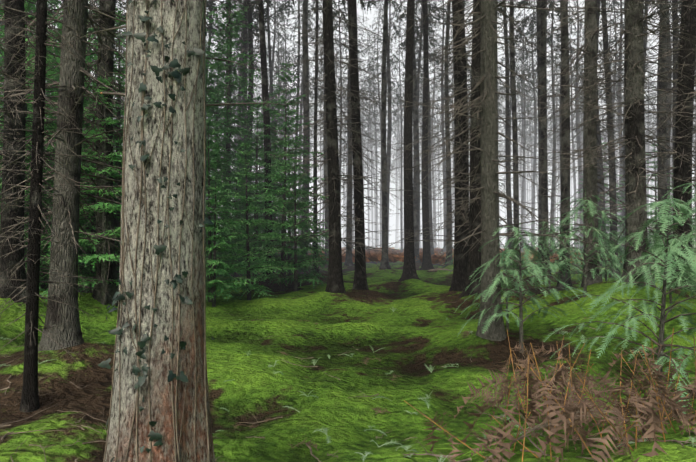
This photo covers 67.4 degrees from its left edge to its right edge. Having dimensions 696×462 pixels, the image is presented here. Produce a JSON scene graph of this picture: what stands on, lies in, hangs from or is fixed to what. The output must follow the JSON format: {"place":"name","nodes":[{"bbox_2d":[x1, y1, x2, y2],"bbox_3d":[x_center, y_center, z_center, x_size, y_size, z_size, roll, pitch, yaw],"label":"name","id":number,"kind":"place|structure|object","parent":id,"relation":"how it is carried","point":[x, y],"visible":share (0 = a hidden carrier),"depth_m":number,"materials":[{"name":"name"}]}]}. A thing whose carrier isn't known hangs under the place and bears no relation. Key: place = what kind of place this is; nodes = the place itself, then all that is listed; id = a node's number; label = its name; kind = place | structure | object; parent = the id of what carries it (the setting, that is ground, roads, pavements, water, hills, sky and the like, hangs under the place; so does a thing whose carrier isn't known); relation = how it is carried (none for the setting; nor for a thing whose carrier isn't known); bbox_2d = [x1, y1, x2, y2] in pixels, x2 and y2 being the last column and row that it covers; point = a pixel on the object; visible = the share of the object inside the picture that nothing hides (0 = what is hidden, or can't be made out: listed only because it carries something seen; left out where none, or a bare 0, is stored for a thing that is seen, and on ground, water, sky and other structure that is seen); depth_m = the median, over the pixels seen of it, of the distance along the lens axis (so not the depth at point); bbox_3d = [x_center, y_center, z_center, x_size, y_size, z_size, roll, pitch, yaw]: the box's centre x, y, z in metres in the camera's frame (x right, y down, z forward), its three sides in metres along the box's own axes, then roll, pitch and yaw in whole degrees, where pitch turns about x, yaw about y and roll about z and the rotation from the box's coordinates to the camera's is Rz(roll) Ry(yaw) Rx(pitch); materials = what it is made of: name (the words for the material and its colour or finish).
{"place":"outdoors","nodes":[
{"label":"outdoors","id":0,"kind":"place"},
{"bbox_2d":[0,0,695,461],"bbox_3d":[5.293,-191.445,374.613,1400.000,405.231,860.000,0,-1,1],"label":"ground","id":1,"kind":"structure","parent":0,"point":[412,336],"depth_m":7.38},
{"bbox_2d":[0,13,51,277],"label":"conifer tree","id":2,"kind":"object","parent":1,"relation":"on","point":[2,51],"visible":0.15,"depth_m":11.20,"materials":[{"name":"green plant"}]},
{"bbox_2d":[0,0,84,208],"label":"conifer tree","id":3,"kind":"object","parent":1,"relation":"on","point":[54,2],"visible":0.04,"depth_m":19.17,"materials":[{"name":"green plant"}]},
{"bbox_2d":[0,38,91,290],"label":"young fir","id":4,"kind":"object","parent":1,"relation":"on","point":[42,286],"visible":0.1,"depth_m":11.87,"materials":[{"name":"green plant"}]},
{"bbox_2d":[0,0,91,250],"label":"spruce","id":5,"kind":"object","parent":1,"relation":"on","point":[9,76],"visible":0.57,"depth_m":8.74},
{"bbox_2d":[0,0,107,411],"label":"spruce","id":6,"kind":"object","parent":1,"relation":"on","point":[30,402],"visible":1,"depth_m":5.32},
{"bbox_2d":[0,0,113,274],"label":"conifer tree","id":7,"kind":"object","parent":1,"relation":"on","point":[27,6],"visible":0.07,"depth_m":13.42,"materials":[{"name":"green plant"}]},
{"bbox_2d":[1,23,119,289],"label":"young fir","id":8,"kind":"object","parent":1,"relation":"on","point":[83,242],"visible":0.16,"depth_m":11.41,"materials":[{"name":"green plant"}]},
{"bbox_2d":[0,0,123,302],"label":"spruce","id":9,"kind":"object","parent":1,"relation":"on","point":[11,215],"visible":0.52,"depth_m":9.92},
{"bbox_2d":[5,0,126,305],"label":"spruce","id":10,"kind":"object","parent":1,"relation":"on","point":[111,271],"visible":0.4,"depth_m":10.74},
{"bbox_2d":[24,82,122,292],"bbox_3d":[-5.916,-1.007,12.075,2.548,5.199,2.824,-1,-1,20],"label":"young fir","id":11,"kind":"object","parent":1,"relation":"on","point":[92,226],"visible":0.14,"depth_m":11.87,"materials":[{"name":"green plant"}]},
{"bbox_2d":[28,0,125,292],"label":"conifer tree","id":12,"kind":"object","parent":1,"relation":"on","point":[89,40],"visible":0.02,"depth_m":15.96,"materials":[{"name":"green plant"}]},
{"bbox_2d":[39,72,123,304],"bbox_3d":[-4.823,-0.839,10.452,2.556,4.800,2.878,1,-2,-22],"label":"young fir","id":13,"kind":"object","parent":1,"relation":"on","point":[104,256],"visible":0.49,"depth_m":10.40,"materials":[{"name":"green plant"}]},
{"bbox_2d":[46,5,125,290],"bbox_3d":[-5.926,-1.999,12.955,3.695,7.539,4.096,1,-2,-38],"label":"young fir","id":14,"kind":"object","parent":1,"relation":"on","point":[117,113],"visible":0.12,"depth_m":12.88,"materials":[{"name":"green plant"}]},
{"bbox_2d":[0,0,217,351],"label":"spruce","id":15,"kind":"object","parent":1,"relation":"on","point":[65,207],"visible":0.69,"depth_m":6.87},
{"bbox_2d":[90,39,258,279],"bbox_3d":[-5.601,-3.362,16.879,5.642,11.202,5.991,1,-2,-22],"label":"young fir","id":16,"kind":"object","parent":1,"relation":"on","point":[214,151],"visible":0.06,"depth_m":17.35,"materials":[{"name":"green plant"}]},
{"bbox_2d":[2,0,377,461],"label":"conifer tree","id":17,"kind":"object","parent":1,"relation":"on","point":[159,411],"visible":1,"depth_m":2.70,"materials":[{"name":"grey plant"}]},
{"bbox_2d":[205,174,253,306],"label":"young fir","id":18,"kind":"object","parent":1,"relation":"on","point":[214,248],"visible":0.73,"depth_m":12.36,"materials":[{"name":"green plant"}]},
{"bbox_2d":[207,0,256,272],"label":"spruce","id":19,"kind":"object","parent":1,"relation":"on","point":[227,2],"visible":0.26,"depth_m":23.93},
{"bbox_2d":[205,113,264,301],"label":"young fir","id":20,"kind":"object","parent":1,"relation":"on","point":[208,215],"visible":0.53,"depth_m":12.93,"materials":[{"name":"green plant"}]},
{"bbox_2d":[212,139,263,277],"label":"young fir","id":21,"kind":"object","parent":1,"relation":"on","point":[219,252],"visible":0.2,"depth_m":21.49,"materials":[{"name":"green plant"}]},
{"bbox_2d":[206,29,275,277],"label":"young fir","id":22,"kind":"object","parent":1,"relation":"on","point":[212,183],"visible":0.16,"depth_m":19.01,"materials":[{"name":"green plant"}]},
{"bbox_2d":[205,26,278,276],"bbox_3d":[-5.768,-3.384,21.743,5.923,11.075,5.578,1,-2,-40],"label":"young fir","id":23,"kind":"object","parent":1,"relation":"on","point":[220,55],"visible":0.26,"depth_m":22.20,"materials":[{"name":"green plant"}]},
{"bbox_2d":[206,0,283,275],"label":"young fir","id":24,"kind":"object","parent":1,"relation":"on","point":[229,42],"visible":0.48,"depth_m":21.75,"materials":[{"name":"green plant"}]},
{"bbox_2d":[211,0,281,262],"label":"spruce","id":25,"kind":"object","parent":1,"relation":"on","point":[244,31],"depth_m":32.45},
{"bbox_2d":[215,0,278,159],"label":"spruce","id":26,"kind":"object","parent":1,"relation":"on","point":[248,29],"depth_m":39.15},
{"bbox_2d":[221,0,276,232],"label":"spruce","id":27,"kind":"object","parent":1,"relation":"on","point":[238,138],"depth_m":36.51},
{"bbox_2d":[211,0,288,263],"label":"spruce","id":28,"kind":"object","parent":1,"relation":"on","point":[250,38],"depth_m":29.42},
{"bbox_2d":[206,142,296,299],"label":"young fir","id":29,"kind":"object","parent":1,"relation":"on","point":[260,267],"visible":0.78,"depth_m":15.04,"materials":[{"name":"green plant"}]},
{"bbox_2d":[225,0,279,127],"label":"spruce","id":30,"kind":"object","parent":1,"relation":"on","point":[258,41],"depth_m":42.95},
{"bbox_2d":[211,92,308,280],"bbox_3d":[-3.463,-1.704,20.058,3.658,7.464,4.054,-1,-2,31],"label":"young fir","id":31,"kind":"object","parent":1,"relation":"on","point":[257,150],"visible":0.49,"depth_m":20.16,"materials":[{"name":"green plant"}]},
{"bbox_2d":[231,0,292,277],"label":"spruce","id":32,"kind":"object","parent":1,"relation":"on","point":[265,92],"visible":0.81,"depth_m":19.87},
{"bbox_2d":[238,0,290,252],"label":"spruce","id":33,"kind":"object","parent":1,"relation":"on","point":[270,64],"depth_m":40.21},
{"bbox_2d":[217,58,328,283],"bbox_3d":[-2.521,-2.162,19.752,4.508,8.624,4.999,0,-1,19],"label":"young fir","id":34,"kind":"object","parent":1,"relation":"on","point":[286,122],"visible":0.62,"depth_m":19.38,"materials":[{"name":"green plant"}]},
{"bbox_2d":[253,0,296,214],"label":"spruce","id":35,"kind":"object","parent":1,"relation":"on","point":[281,55],"depth_m":55.67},
{"bbox_2d":[257,0,293,126],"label":"spruce","id":36,"kind":"object","parent":1,"relation":"on","point":[281,51],"depth_m":51.55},
{"bbox_2d":[260,1,297,214],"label":"spruce","id":37,"kind":"object","parent":1,"relation":"on","point":[280,58],"depth_m":60.73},
{"bbox_2d":[241,140,323,290],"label":"young fir","id":38,"kind":"object","parent":1,"relation":"on","point":[290,220],"visible":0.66,"depth_m":17.87,"materials":[{"name":"green plant"}]},
{"bbox_2d":[241,87,323,272],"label":"young fir","id":39,"kind":"object","parent":1,"relation":"on","point":[278,125],"visible":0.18,"depth_m":25.00,"materials":[{"name":"green plant"}]},
{"bbox_2d":[243,100,328,274],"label":"young fir","id":40,"kind":"object","parent":1,"relation":"on","point":[300,190],"visible":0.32,"depth_m":20.84,"materials":[{"name":"green plant"}]},
{"bbox_2d":[262,156,328,290],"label":"young fir","id":41,"kind":"object","parent":1,"relation":"on","point":[295,263],"visible":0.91,"depth_m":16.82,"materials":[{"name":"green plant"}]},
{"bbox_2d":[272,0,322,247],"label":"spruce","id":42,"kind":"object","parent":1,"relation":"on","point":[298,68],"depth_m":37.36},
{"bbox_2d":[280,0,325,267],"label":"spruce","id":43,"kind":"object","parent":1,"relation":"on","point":[305,72],"visible":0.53,"depth_m":28.32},
{"bbox_2d":[284,0,323,247],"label":"spruce","id":44,"kind":"object","parent":1,"relation":"on","point":[288,61],"depth_m":52.56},
{"bbox_2d":[284,0,339,170],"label":"spruce","id":45,"kind":"object","parent":1,"relation":"on","point":[301,56],"depth_m":45.29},
{"bbox_2d":[299,0,325,271],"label":"spruce","id":46,"kind":"object","parent":1,"relation":"on","point":[317,16],"visible":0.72,"depth_m":21.96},
{"bbox_2d":[311,5,348,260],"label":"spruce","id":47,"kind":"object","parent":1,"relation":"on","point":[326,188],"visible":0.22,"depth_m":31.76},
{"bbox_2d":[265,0,403,293],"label":"spruce","id":48,"kind":"object","parent":1,"relation":"on","point":[335,283],"visible":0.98,"depth_m":14.21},
{"bbox_2d":[308,0,364,227],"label":"spruce","id":49,"kind":"object","parent":1,"relation":"on","point":[340,40],"depth_m":39.14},
{"bbox_2d":[0,268,695,461],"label":"fallen sticks","id":50,"kind":"object","parent":1,"relation":"on","point":[534,428],"visible":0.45,"depth_m":4.32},
{"bbox_2d":[0,305,695,461],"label":"grass tufts","id":51,"kind":"object","parent":1,"relation":"on","point":[427,397],"visible":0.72,"depth_m":5.31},
{"bbox_2d":[333,0,365,265],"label":"spruce","id":52,"kind":"object","parent":1,"relation":"on","point":[348,261],"visible":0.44,"depth_m":29.80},
{"bbox_2d":[333,0,379,245],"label":"spruce","id":53,"kind":"object","parent":1,"relation":"on","point":[348,102],"depth_m":35.28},
{"bbox_2d":[339,19,373,248],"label":"spruce","id":54,"kind":"object","parent":1,"relation":"on","point":[361,38],"depth_m":63.33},
{"bbox_2d":[296,0,418,289],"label":"spruce","id":55,"kind":"object","parent":1,"relation":"on","point":[360,281],"visible":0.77,"depth_m":15.94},
{"bbox_2d":[360,17,380,245],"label":"spruce","id":56,"kind":"object","parent":1,"relation":"on","point":[368,235],"depth_m":72.82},
{"bbox_2d":[361,39,386,248],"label":"spruce","id":57,"kind":"object","parent":1,"relation":"on","point":[371,186],"depth_m":76.30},
{"bbox_2d":[361,22,395,247],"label":"spruce","id":58,"kind":"object","parent":1,"relation":"on","point":[371,85],"depth_m":67.02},
{"bbox_2d":[360,0,399,247],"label":"spruce","id":59,"kind":"object","parent":1,"relation":"on","point":[371,45],"depth_m":63.10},
{"bbox_2d":[360,0,402,231],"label":"spruce","id":60,"kind":"object","parent":1,"relation":"on","point":[389,118],"depth_m":39.16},
{"bbox_2d":[360,0,404,211],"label":"spruce","id":61,"kind":"object","parent":1,"relation":"on","point":[395,28],"depth_m":47.68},
{"bbox_2d":[366,0,403,268],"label":"spruce","id":62,"kind":"object","parent":1,"relation":"on","point":[384,264],"visible":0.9,"depth_m":25.76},
{"bbox_2d":[390,89,403,247],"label":"spruce","id":63,"kind":"object","parent":1,"relation":"on","point":[397,215],"depth_m":89.25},
{"bbox_2d":[392,79,403,243],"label":"spruce","id":64,"kind":"object","parent":1,"relation":"on","point":[402,181],"depth_m":86.50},
{"bbox_2d":[377,0,420,252],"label":"spruce","id":65,"kind":"object","parent":1,"relation":"on","point":[400,197],"depth_m":51.43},
{"bbox_2d":[389,7,437,262],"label":"spruce","id":66,"kind":"object","parent":1,"relation":"on","point":[416,189],"visible":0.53,"depth_m":31.86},
{"bbox_2d":[386,0,442,280],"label":"spruce","id":67,"kind":"object","parent":1,"relation":"on","point":[409,270],"visible":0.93,"depth_m":19.13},
{"bbox_2d":[390,0,452,255],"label":"spruce","id":68,"kind":"object","parent":1,"relation":"on","point":[430,201],"depth_m":37.62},
{"bbox_2d":[395,0,450,244],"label":"spruce","id":69,"kind":"object","parent":1,"relation":"on","point":[431,38],"depth_m":43.66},
{"bbox_2d":[397,0,450,269],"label":"spruce","id":70,"kind":"object","parent":1,"relation":"on","point":[426,262],"visible":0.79,"depth_m":25.25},
{"bbox_2d":[428,2,444,248],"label":"spruce","id":71,"kind":"object","parent":1,"relation":"on","point":[434,202],"depth_m":64.20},
{"bbox_2d":[430,53,444,247],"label":"spruce","id":72,"kind":"object","parent":1,"relation":"on","point":[438,185],"depth_m":81.46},
{"bbox_2d":[419,0,467,255],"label":"spruce","id":73,"kind":"object","parent":1,"relation":"on","point":[444,174],"depth_m":48.59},
{"bbox_2d":[206,246,694,265],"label":"dead bracken","id":74,"kind":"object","parent":1,"relation":"on","point":[399,255],"visible":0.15,"depth_m":34.68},
{"bbox_2d":[432,0,469,267],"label":"spruce","id":75,"kind":"object","parent":1,"relation":"on","point":[448,193],"visible":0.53,"depth_m":27.91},
{"bbox_2d":[232,301,695,461],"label":"dead bracken","id":76,"kind":"object","parent":1,"relation":"on","point":[653,420],"visible":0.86,"depth_m":3.97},
{"bbox_2d":[371,0,558,290],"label":"spruce","id":77,"kind":"object","parent":1,"relation":"on","point":[460,266],"visible":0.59,"depth_m":14.56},
{"bbox_2d":[384,0,573,297],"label":"spruce","id":78,"kind":"object","parent":1,"relation":"on","point":[474,258],"visible":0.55,"depth_m":12.49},
{"bbox_2d":[381,0,603,340],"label":"spruce","id":79,"kind":"object","parent":1,"relation":"on","point":[488,189],"visible":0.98,"depth_m":8.03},
{"bbox_2d":[462,239,557,330],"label":"young conifer","id":80,"kind":"object","parent":1,"relation":"on","point":[511,294],"visible":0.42,"depth_m":9.07,"materials":[{"name":"green plant"}]},
{"bbox_2d":[497,0,527,264],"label":"spruce","id":81,"kind":"object","parent":1,"relation":"on","point":[507,134],"visible":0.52,"depth_m":29.90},
{"bbox_2d":[498,0,532,272],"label":"spruce","id":82,"kind":"object","parent":1,"relation":"on","point":[514,136],"visible":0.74,"depth_m":23.80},
{"bbox_2d":[497,0,537,246],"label":"spruce","id":83,"kind":"object","parent":1,"relation":"on","point":[519,87],"depth_m":48.41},
{"bbox_2d":[498,18,537,243],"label":"spruce","id":84,"kind":"object","parent":1,"relation":"on","point":[524,224],"depth_m":66.23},
{"bbox_2d":[455,223,592,352],"bbox_3d":[2.486,0.851,7.658,1.802,2.069,1.608,0,-1,4],"label":"young conifer","id":85,"kind":"object","parent":1,"relation":"on","point":[520,320],"visible":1,"depth_m":7.54,"materials":[{"name":"green plant"}]},
{"bbox_2d":[499,0,550,251],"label":"spruce","id":86,"kind":"object","parent":1,"relation":"on","point":[523,178],"depth_m":52.11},
{"bbox_2d":[520,49,537,210],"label":"spruce","id":87,"kind":"object","parent":1,"relation":"on","point":[532,142],"depth_m":79.17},
{"bbox_2d":[516,0,558,249],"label":"spruce","id":88,"kind":"object","parent":1,"relation":"on","point":[534,176],"depth_m":54.74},
{"bbox_2d":[508,0,573,271],"bbox_3d":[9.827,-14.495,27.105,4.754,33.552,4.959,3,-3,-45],"label":"spruce","id":89,"kind":"object","parent":1,"relation":"on","point":[538,22],"visible":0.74,"depth_m":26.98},
{"bbox_2d":[529,0,560,275],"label":"spruce","id":90,"kind":"object","parent":1,"relation":"on","point":[543,143],"visible":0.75,"depth_m":20.61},
{"bbox_2d":[513,222,583,293],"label":"young conifer","id":91,"kind":"object","parent":1,"relation":"on","point":[552,246],"visible":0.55,"depth_m":12.76,"materials":[{"name":"green plant"}]},
{"bbox_2d":[516,0,582,257],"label":"spruce","id":92,"kind":"object","parent":1,"relation":"on","point":[553,162],"depth_m":39.95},
{"bbox_2d":[535,0,582,289],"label":"spruce","id":93,"kind":"object","parent":1,"relation":"on","point":[565,124],"visible":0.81,"depth_m":16.66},
{"bbox_2d":[547,1,581,220],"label":"spruce","id":94,"kind":"object","parent":1,"relation":"on","point":[560,110],"visible":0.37,"depth_m":32.85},
{"bbox_2d":[547,1,582,251],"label":"spruce","id":95,"kind":"object","parent":1,"relation":"on","point":[574,175],"depth_m":57.50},
{"bbox_2d":[547,0,600,250],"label":"spruce","id":96,"kind":"object","parent":1,"relation":"on","point":[578,146],"depth_m":48.81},
{"bbox_2d":[538,188,640,296],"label":"young conifer","id":97,"kind":"object","parent":1,"relation":"on","point":[584,227],"visible":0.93,"depth_m":10.17,"materials":[{"name":"green plant"}]},
{"bbox_2d":[564,218,624,287],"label":"young conifer","id":98,"kind":"object","parent":1,"relation":"on","point":[605,262],"visible":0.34,"depth_m":14.72,"materials":[{"name":"green plant"}]},
{"bbox_2d":[571,0,622,266],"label":"spruce","id":99,"kind":"object","parent":1,"relation":"on","point":[599,144],"visible":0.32,"depth_m":29.58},
{"bbox_2d":[570,130,624,257],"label":"young fir","id":100,"kind":"object","parent":1,"relation":"on","point":[618,194],"visible":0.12,"depth_m":30.15,"materials":[{"name":"green plant"}]},
{"bbox_2d":[512,0,683,287],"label":"spruce","id":101,"kind":"object","parent":1,"relation":"on","point":[590,139],"visible":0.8,"depth_m":12.28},
{"bbox_2d":[580,0,623,274],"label":"spruce","id":102,"kind":"object","parent":1,"relation":"on","point":[610,114],"visible":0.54,"depth_m":23.77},
{"bbox_2d":[512,0,695,287],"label":"spruce","id":103,"kind":"object","parent":1,"relation":"on","point":[635,186],"visible":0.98,"depth_m":10.68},
{"bbox_2d":[543,198,695,413],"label":"young conifer","id":104,"kind":"object","parent":1,"relation":"on","point":[662,338],"visible":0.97,"depth_m":5.71,"materials":[{"name":"green plant"}]},
{"bbox_2d":[598,0,644,157],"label":"spruce","id":105,"kind":"object","parent":1,"relation":"on","point":[617,55],"depth_m":51.45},
{"bbox_2d":[599,0,647,245],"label":"spruce","id":106,"kind":"object","parent":1,"relation":"on","point":[619,95],"depth_m":46.06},
{"bbox_2d":[586,0,695,291],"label":"spruce","id":107,"kind":"object","parent":1,"relation":"on","point":[682,169],"visible":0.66,"depth_m":11.59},
{"bbox_2d":[602,207,695,280],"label":"young conifer","id":108,"kind":"object","parent":1,"relation":"on","point":[651,239],"visible":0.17,"depth_m":11.74,"materials":[{"name":"green plant"}]},
{"bbox_2d":[644,40,656,246],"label":"spruce","id":109,"kind":"object","parent":1,"relation":"on","point":[648,156],"depth_m":69.61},
{"bbox_2d":[646,0,672,266],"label":"spruce","id":110,"kind":"object","parent":1,"relation":"on","point":[668,105],"visible":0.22,"depth_m":28.23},
{"bbox_2d":[644,1,680,278],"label":"spruce","id":111,"kind":"object","parent":1,"relation":"on","point":[663,192],"visible":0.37,"depth_m":19.66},
{"bbox_2d":[645,0,681,232],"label":"spruce","id":112,"kind":"object","parent":1,"relation":"on","point":[657,100],"depth_m":32.24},
{"bbox_2d":[632,182,695,306],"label":"young conifer","id":113,"kind":"object","parent":1,"relation":"on","point":[681,247],"visible":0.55,"depth_m":7.44,"materials":[{"name":"green plant"}]},
{"bbox_2d":[634,0,695,220],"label":"spruce","id":114,"kind":"object","parent":1,"relation":"on","point":[685,107],"visible":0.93,"depth_m":9.60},
{"bbox_2d":[635,235,695,302],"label":"young conifer","id":115,"kind":"object","parent":1,"relation":"on","point":[670,296],"visible":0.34,"depth_m":9.23,"materials":[{"name":"green plant"}]},
{"bbox_2d":[645,143,695,272],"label":"young fir","id":116,"kind":"object","parent":1,"relation":"on","point":[655,196],"visible":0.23,"depth_m":26.61,"materials":[{"name":"green plant"}]},
{"bbox_2d":[646,0,694,210],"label":"spruce","id":117,"kind":"object","parent":1,"relation":"on","point":[675,16],"visible":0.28,"depth_m":24.50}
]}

